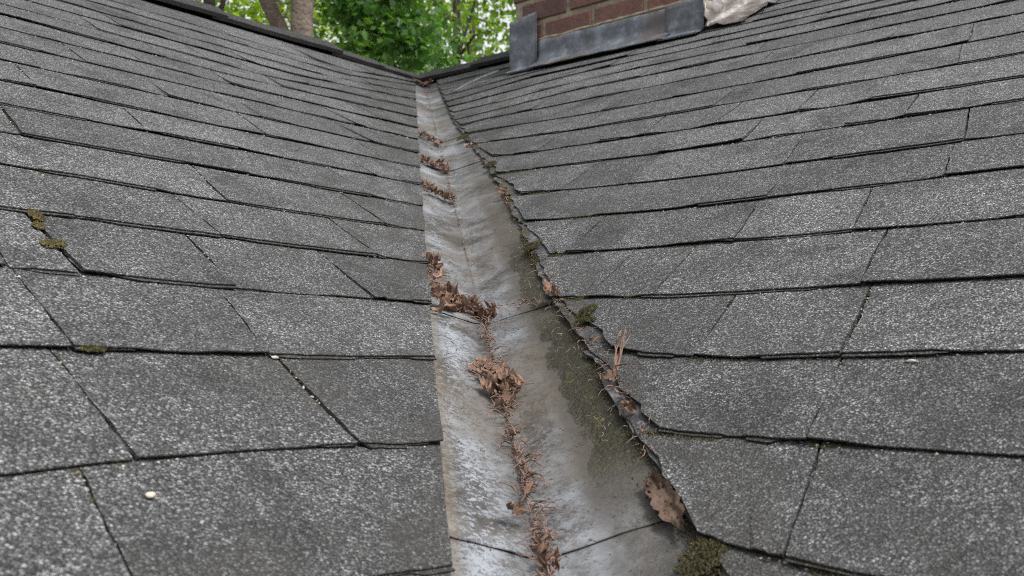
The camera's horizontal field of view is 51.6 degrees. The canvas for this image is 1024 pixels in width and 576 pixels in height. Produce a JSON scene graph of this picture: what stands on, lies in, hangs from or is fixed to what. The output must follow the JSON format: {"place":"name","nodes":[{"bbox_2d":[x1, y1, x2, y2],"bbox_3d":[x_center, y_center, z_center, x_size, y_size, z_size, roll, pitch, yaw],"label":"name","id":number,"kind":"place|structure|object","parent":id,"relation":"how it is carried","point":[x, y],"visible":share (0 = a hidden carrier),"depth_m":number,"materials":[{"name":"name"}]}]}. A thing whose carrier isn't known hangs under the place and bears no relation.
{"place":"outdoors","nodes":[
{"label":"outdoors","id":0,"kind":"place"},
{"bbox_2d":[0,0,454,575],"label":"roof slope","id":1,"kind":"structure","parent":0,"point":[288,474],"depth_m":0.92,"materials":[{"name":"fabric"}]},
{"bbox_2d":[26,208,45,221],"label":"moss clump","id":2,"kind":"object","parent":1,"relation":"on","point":[37,215],"visible":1,"depth_m":0.95,"materials":[{"name":"green plant"}]},
{"bbox_2d":[31,220,45,229],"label":"moss clump","id":3,"kind":"object","parent":1,"relation":"on","point":[37,224],"visible":1,"depth_m":0.93,"materials":[{"name":"green plant"}]},
{"bbox_2d":[39,237,67,248],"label":"moss clump","id":4,"kind":"object","parent":1,"relation":"on","point":[52,243],"visible":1,"depth_m":0.90,"materials":[{"name":"green plant"}]},
{"bbox_2d":[81,344,106,352],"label":"moss clump","id":5,"kind":"object","parent":1,"relation":"on","point":[95,348],"visible":1,"depth_m":0.74,"materials":[{"name":"green plant"}]},
{"bbox_2d":[145,492,155,497],"bbox_3d":[-0.201,0.115,0.590,0.006,0.003,0.006,0,-4,-6],"label":"pebble","id":6,"kind":"object","parent":1,"relation":"on","point":[150,494],"visible":1,"depth_m":0.59,"materials":[{"name":"white stone"}]},
{"bbox_2d":[0,11,425,544],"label":"grit","id":7,"kind":"object","parent":1,"relation":"on","point":[76,470],"visible":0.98,"depth_m":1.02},
{"bbox_2d":[203,0,255,13],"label":"tree","id":8,"kind":"object","parent":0,"point":[221,5],"visible":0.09,"depth_m":8.66,"materials":[{"name":"green plant"}]},
{"bbox_2d":[196,0,340,43],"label":"tree","id":9,"kind":"object","parent":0,"point":[243,4],"visible":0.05,"depth_m":14.08,"materials":[{"name":"green plant"}]},
{"bbox_2d":[258,0,289,30],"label":"tree","id":10,"kind":"object","parent":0,"point":[273,13],"visible":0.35,"depth_m":7.58,"materials":[{"name":"brown plant"}]},
{"bbox_2d":[290,0,313,36],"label":"tree","id":11,"kind":"object","parent":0,"point":[301,20],"visible":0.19,"depth_m":7.18,"materials":[{"name":"grey plant"}]},
{"bbox_2d":[217,0,427,44],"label":"tree","id":12,"kind":"object","parent":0,"point":[288,7],"visible":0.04,"depth_m":15.28,"materials":[{"name":"green plant"}]},
{"bbox_2d":[202,0,515,65],"label":"sky","id":13,"kind":"structure","parent":0,"point":[500,34],"materials":[{"name":"white"}]},
{"bbox_2d":[233,0,505,62],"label":"tree","id":14,"kind":"object","parent":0,"point":[493,33],"visible":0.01,"depth_m":17.77,"materials":[{"name":"green plant"}]},
{"bbox_2d":[287,0,462,73],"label":"tree","id":15,"kind":"object","parent":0,"point":[402,30],"visible":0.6,"depth_m":8.20,"materials":[{"name":"green plant"}]},
{"bbox_2d":[325,9,483,73],"bbox_3d":[-1.101,1.041,9.798,1.735,9.192,1.706,0,-4,-6],"label":"tree","id":16,"kind":"object","parent":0,"point":[441,61],"visible":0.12,"depth_m":9.83,"materials":[{"name":"green plant"}]},
{"bbox_2d":[313,0,515,66],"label":"tree","id":17,"kind":"object","parent":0,"point":[458,8],"visible":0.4,"depth_m":12.69,"materials":[{"name":"green plant"}]},
{"bbox_2d":[330,0,515,66],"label":"tree","id":18,"kind":"object","parent":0,"point":[470,34],"visible":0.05,"depth_m":17.22,"materials":[{"name":"green plant"}]},
{"bbox_2d":[415,0,1023,575],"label":"roof slope","id":19,"kind":"structure","parent":0,"point":[791,270],"depth_m":1.08,"materials":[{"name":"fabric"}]},
{"bbox_2d":[456,134,469,140],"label":"moss clump","id":20,"kind":"object","parent":19,"relation":"on","point":[462,136],"visible":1,"depth_m":2.42,"materials":[{"name":"green plant"}]},
{"bbox_2d":[482,160,495,167],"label":"moss clump","id":21,"kind":"object","parent":19,"relation":"on","point":[490,163],"visible":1,"depth_m":2.00,"materials":[{"name":"plant"}]},
{"bbox_2d":[543,279,558,302],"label":"dead leaf","id":22,"kind":"object","parent":19,"relation":"on","point":[548,288],"visible":1,"depth_m":1.18,"materials":[{"name":"brown plant"}]},
{"bbox_2d":[415,82,721,575],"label":"valley flashing","id":23,"kind":"object","parent":19,"relation":"attached to","point":[482,520],"visible":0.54,"depth_m":0.90,"materials":[{"name":"grey metal"}]},
{"bbox_2d":[421,155,430,162],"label":"dead leaf","id":24,"kind":"object","parent":23,"relation":"on","point":[428,158],"visible":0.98,"depth_m":2.14,"materials":[{"name":"brown plant"}]},
{"bbox_2d":[419,78,433,86],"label":"dead leaf","id":25,"kind":"object","parent":23,"relation":"on","point":[426,84],"visible":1,"depth_m":3.82,"materials":[{"name":"brown plant"}]},
{"bbox_2d":[424,184,434,190],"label":"dead leaf","id":26,"kind":"object","parent":23,"relation":"on","point":[430,187],"visible":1,"depth_m":1.82,"materials":[{"name":"brown plant"}]},
{"bbox_2d":[422,252,441,260],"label":"dead leaf","id":27,"kind":"object","parent":23,"relation":"on","point":[427,254],"visible":0.46,"depth_m":1.35,"materials":[{"name":"brown plant"}]},
{"bbox_2d":[430,160,440,166],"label":"dead leaf","id":28,"kind":"object","parent":23,"relation":"on","point":[437,164],"visible":0.93,"depth_m":2.13,"materials":[{"name":"brown plant"}]},
{"bbox_2d":[429,267,442,281],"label":"dead leaf","id":29,"kind":"object","parent":23,"relation":"on","point":[440,272],"visible":1,"depth_m":1.28,"materials":[{"name":"brown plant"}]},
{"bbox_2d":[428,254,444,274],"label":"dead leaf","id":30,"kind":"object","parent":23,"relation":"on","point":[433,261],"visible":0.92,"depth_m":1.32,"materials":[{"name":"brown plant"}]},
{"bbox_2d":[433,137,442,146],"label":"dead leaf","id":31,"kind":"object","parent":23,"relation":"on","point":[438,141],"visible":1,"depth_m":2.45,"materials":[{"name":"brown plant"}]},
{"bbox_2d":[431,280,446,289],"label":"dead leaf","id":32,"kind":"object","parent":23,"relation":"on","point":[433,287],"visible":0.38,"depth_m":1.24,"materials":[{"name":"brown plant"}]},
{"bbox_2d":[431,297,454,313],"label":"dead leaf","id":33,"kind":"object","parent":23,"relation":"on","point":[444,302],"visible":1,"depth_m":1.17,"materials":[{"name":"brown plant"}]},
{"bbox_2d":[431,285,454,299],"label":"dead leaf","id":34,"kind":"object","parent":23,"relation":"on","point":[437,294],"visible":0.81,"depth_m":1.19,"materials":[{"name":"brown plant"}]},
{"bbox_2d":[443,187,449,199],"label":"dead leaf","id":35,"kind":"object","parent":23,"relation":"on","point":[446,194],"visible":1,"depth_m":1.82,"materials":[{"name":"brown plant"}]},
{"bbox_2d":[436,281,457,296],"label":"dead leaf","id":36,"kind":"object","parent":23,"relation":"on","point":[451,288],"visible":0.27,"depth_m":1.23,"materials":[{"name":"brown plant"}]},
{"bbox_2d":[440,287,463,310],"bbox_3d":[-0.071,0.015,1.192,0.020,0.023,0.040,-38,-46,17],"label":"dead leaf","id":37,"kind":"object","parent":23,"relation":"on","point":[451,308],"visible":0.46,"depth_m":1.19,"materials":[{"name":"brown plant"}]},
{"bbox_2d":[452,295,480,310],"bbox_3d":[-0.055,0.016,1.209,0.040,0.020,0.020,-9,15,1],"label":"dead leaf","id":38,"kind":"object","parent":23,"relation":"on","point":[466,301],"visible":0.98,"depth_m":1.21,"materials":[{"name":"brown plant"}]},
{"bbox_2d":[470,297,483,310],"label":"dead leaf","id":39,"kind":"object","parent":23,"relation":"on","point":[473,300],"visible":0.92,"depth_m":1.21,"materials":[{"name":"brown plant"}]},
{"bbox_2d":[468,356,486,370],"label":"dead leaf","id":40,"kind":"object","parent":23,"relation":"on","point":[479,366],"visible":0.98,"depth_m":1.03,"materials":[{"name":"brown plant"}]},
{"bbox_2d":[472,304,492,320],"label":"dead leaf","id":41,"kind":"object","parent":23,"relation":"on","point":[475,310],"visible":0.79,"depth_m":1.20,"materials":[{"name":"brown plant"}]},
{"bbox_2d":[475,305,492,318],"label":"dead leaf","id":42,"kind":"object","parent":23,"relation":"on","point":[480,310],"visible":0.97,"depth_m":1.20,"materials":[{"name":"brown plant"}]},
{"bbox_2d":[477,367,493,373],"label":"dead leaf","id":43,"kind":"object","parent":23,"relation":"on","point":[483,371],"visible":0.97,"depth_m":1.00,"materials":[{"name":"brown plant"}]},
{"bbox_2d":[478,371,497,392],"bbox_3d":[-0.022,0.086,0.979,0.016,0.014,0.030,0,26,16],"label":"dead leaf","id":44,"kind":"object","parent":23,"relation":"on","point":[487,381],"visible":1,"depth_m":0.98,"materials":[{"name":"brown plant"}]},
{"bbox_2d":[484,300,496,316],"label":"dead leaf","id":45,"kind":"object","parent":23,"relation":"on","point":[493,306],"visible":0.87,"depth_m":1.20,"materials":[{"name":"brown plant"}]},
{"bbox_2d":[491,384,501,395],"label":"dead leaf","id":46,"kind":"object","parent":23,"relation":"on","point":[495,390],"visible":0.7,"depth_m":0.96,"materials":[{"name":"brown plant"}]},
{"bbox_2d":[485,361,509,377],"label":"dead leaf","id":47,"kind":"object","parent":23,"relation":"on","point":[502,364],"visible":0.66,"depth_m":1.02,"materials":[{"name":"brown plant"}]},
{"bbox_2d":[480,358,496,372],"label":"dead leaf","id":48,"kind":"object","parent":47,"relation":"on","point":[490,363],"visible":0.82,"depth_m":1.02,"materials":[{"name":"brown plant"}]},
{"bbox_2d":[490,378,511,394],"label":"dead leaf","id":49,"kind":"object","parent":23,"relation":"on","point":[502,387],"visible":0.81,"depth_m":0.97,"materials":[{"name":"brown plant"}]},
{"bbox_2d":[501,375,517,390],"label":"dead leaf","id":50,"kind":"object","parent":49,"relation":"on","point":[504,382],"visible":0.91,"depth_m":0.98,"materials":[{"name":"brown plant"}]},
{"bbox_2d":[497,187,507,193],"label":"dead leaf","id":51,"kind":"object","parent":23,"relation":"on","point":[504,190],"visible":1,"depth_m":1.75,"materials":[{"name":"brown plant"}]},
{"bbox_2d":[492,389,518,406],"bbox_3d":[-0.004,0.099,0.945,0.031,0.015,0.011,-7,12,1],"label":"dead leaf","id":52,"kind":"object","parent":23,"relation":"on","point":[499,401],"visible":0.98,"depth_m":0.94,"materials":[{"name":"brown plant"}]},
{"bbox_2d":[504,428,520,435],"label":"dead leaf","id":53,"kind":"object","parent":23,"relation":"on","point":[511,432],"visible":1,"depth_m":0.88,"materials":[{"name":"brown plant"}]},
{"bbox_2d":[501,365,524,388],"bbox_3d":[0.000,0.083,0.982,0.026,0.012,0.038,39,-2,-1],"label":"dead leaf","id":54,"kind":"object","parent":23,"relation":"on","point":[514,377],"visible":1,"depth_m":0.98,"materials":[{"name":"brown plant"}]},
{"bbox_2d":[506,501,529,515],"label":"dead leaf","id":55,"kind":"object","parent":23,"relation":"on","point":[518,508],"visible":1,"depth_m":0.74,"materials":[{"name":"brown plant"}]},
{"bbox_2d":[522,240,541,253],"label":"moss clump","id":56,"kind":"object","parent":23,"relation":"on","point":[531,246],"visible":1,"depth_m":1.38,"materials":[{"name":"green plant"}]},
{"bbox_2d":[535,554,549,569],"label":"dead leaf","id":57,"kind":"object","parent":23,"relation":"on","point":[542,562],"visible":1,"depth_m":0.68,"materials":[{"name":"brown plant"}]},
{"bbox_2d":[416,90,669,575],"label":"stalk litter","id":58,"kind":"object","parent":23,"relation":"on","point":[522,467],"visible":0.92,"depth_m":0.90,"materials":[{"name":"brown plant"}]},
{"bbox_2d":[524,481,532,496],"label":"dead leaf","id":59,"kind":"object","parent":58,"relation":"on","point":[528,488],"visible":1,"depth_m":0.78,"materials":[{"name":"brown plant"}]},
{"bbox_2d":[535,533,548,546],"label":"dead leaf","id":60,"kind":"object","parent":58,"relation":"on","point":[538,538],"visible":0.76,"depth_m":0.71,"materials":[{"name":"brown plant"}]},
{"bbox_2d":[534,540,555,561],"bbox_3d":[0.024,0.173,0.692,0.021,0.014,0.007,33,-19,-9],"label":"dead leaf","id":61,"kind":"object","parent":23,"relation":"on","point":[543,548],"visible":1,"depth_m":0.69,"materials":[{"name":"brown plant"}]},
{"bbox_2d":[422,92,685,575],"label":"dirt crumbs","id":62,"kind":"object","parent":23,"relation":"on","point":[509,327],"visible":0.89,"depth_m":1.07,"materials":[{"name":"brown soil"}]},
{"bbox_2d":[550,546,560,572],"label":"dead leaf","id":63,"kind":"object","parent":23,"relation":"on","point":[558,554],"visible":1,"depth_m":0.68,"materials":[{"name":"brown plant"}]},
{"bbox_2d":[507,214,645,452],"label":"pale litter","id":64,"kind":"object","parent":23,"relation":"on","point":[578,367],"visible":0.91,"depth_m":0.95,"materials":[{"name":"brown plant"}]},
{"bbox_2d":[646,472,684,532],"bbox_3d":[0.103,0.144,0.715,0.019,0.032,0.085,0,-4,-6],"label":"dead leaf","id":65,"kind":"object","parent":23,"relation":"on","point":[676,508],"visible":1,"depth_m":0.72,"materials":[{"name":"brown plant"}]},
{"bbox_2d":[641,479,661,492],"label":"dead leaf","id":66,"kind":"object","parent":65,"relation":"on","point":[649,486],"visible":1,"depth_m":0.74,"materials":[{"name":"brown plant"}]},
{"bbox_2d":[673,535,727,575],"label":"moss clump","id":67,"kind":"object","parent":23,"relation":"on","point":[708,559],"visible":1,"depth_m":0.64,"materials":[{"name":"green plant"}]},
{"label":"dead leaf","id":68,"kind":"object","parent":23,"relation":"on","visible":0},
{"bbox_2d":[494,365,513,379],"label":"dead leaf","id":69,"kind":"object","parent":68,"relation":"on","point":[499,371],"visible":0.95,"depth_m":1.00,"materials":[{"name":"brown plant"}]},
{"bbox_2d":[574,303,597,319],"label":"moss clump","id":70,"kind":"object","parent":19,"relation":"on","point":[587,310],"visible":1,"depth_m":1.09,"materials":[{"name":"green plant"}]},
{"bbox_2d":[575,316,596,322],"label":"moss clump","id":71,"kind":"object","parent":19,"relation":"on","point":[582,319],"visible":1,"depth_m":1.07,"materials":[{"name":"green plant"}]},
{"bbox_2d":[460,131,727,575],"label":"moss","id":72,"kind":"object","parent":19,"relation":"on","point":[536,260],"visible":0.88,"depth_m":0.81,"materials":[{"name":"green plant"}]},
{"bbox_2d":[604,366,617,379],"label":"dead leaf","id":73,"kind":"object","parent":19,"relation":"on","point":[611,374],"visible":1,"depth_m":0.92,"materials":[{"name":"brown plant"}]},
{"bbox_2d":[451,0,776,91],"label":"brick chimney","id":74,"kind":"object","parent":19,"relation":"on","point":[545,32],"visible":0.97,"depth_m":3.12,"materials":[{"name":"brown brick"}]},
{"bbox_2d":[614,388,629,394],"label":"dead leaf","id":75,"kind":"object","parent":19,"relation":"on","point":[618,392],"visible":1,"depth_m":0.88,"materials":[{"name":"brown plant"}]},
{"bbox_2d":[613,328,643,370],"bbox_3d":[0.100,0.053,0.929,0.023,0.039,0.070,0,-4,0],"label":"dry stem","id":76,"kind":"object","parent":19,"relation":"on","point":[616,363],"visible":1,"depth_m":0.94,"materials":[{"name":"beige plant"}]},
{"bbox_2d":[621,398,636,412],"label":"dead leaf","id":77,"kind":"object","parent":19,"relation":"on","point":[629,406],"visible":1,"depth_m":0.85,"materials":[{"name":"brown plant"}]},
{"bbox_2d":[465,124,844,575],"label":"moss","id":78,"kind":"object","parent":19,"relation":"on","point":[815,572],"visible":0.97,"depth_m":0.81,"materials":[{"name":"green plant"}]},
{"bbox_2d":[452,0,1023,569],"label":"grit","id":79,"kind":"object","parent":19,"relation":"on","point":[754,208],"visible":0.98,"depth_m":1.08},
{"bbox_2d":[906,359,915,362],"bbox_3d":[0.299,0.054,0.793,0.006,0.003,0.006,0,-4,-6],"label":"pebble","id":80,"kind":"object","parent":19,"relation":"on","point":[910,360],"visible":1,"depth_m":0.79,"materials":[{"name":"beige stone"}]}
]}

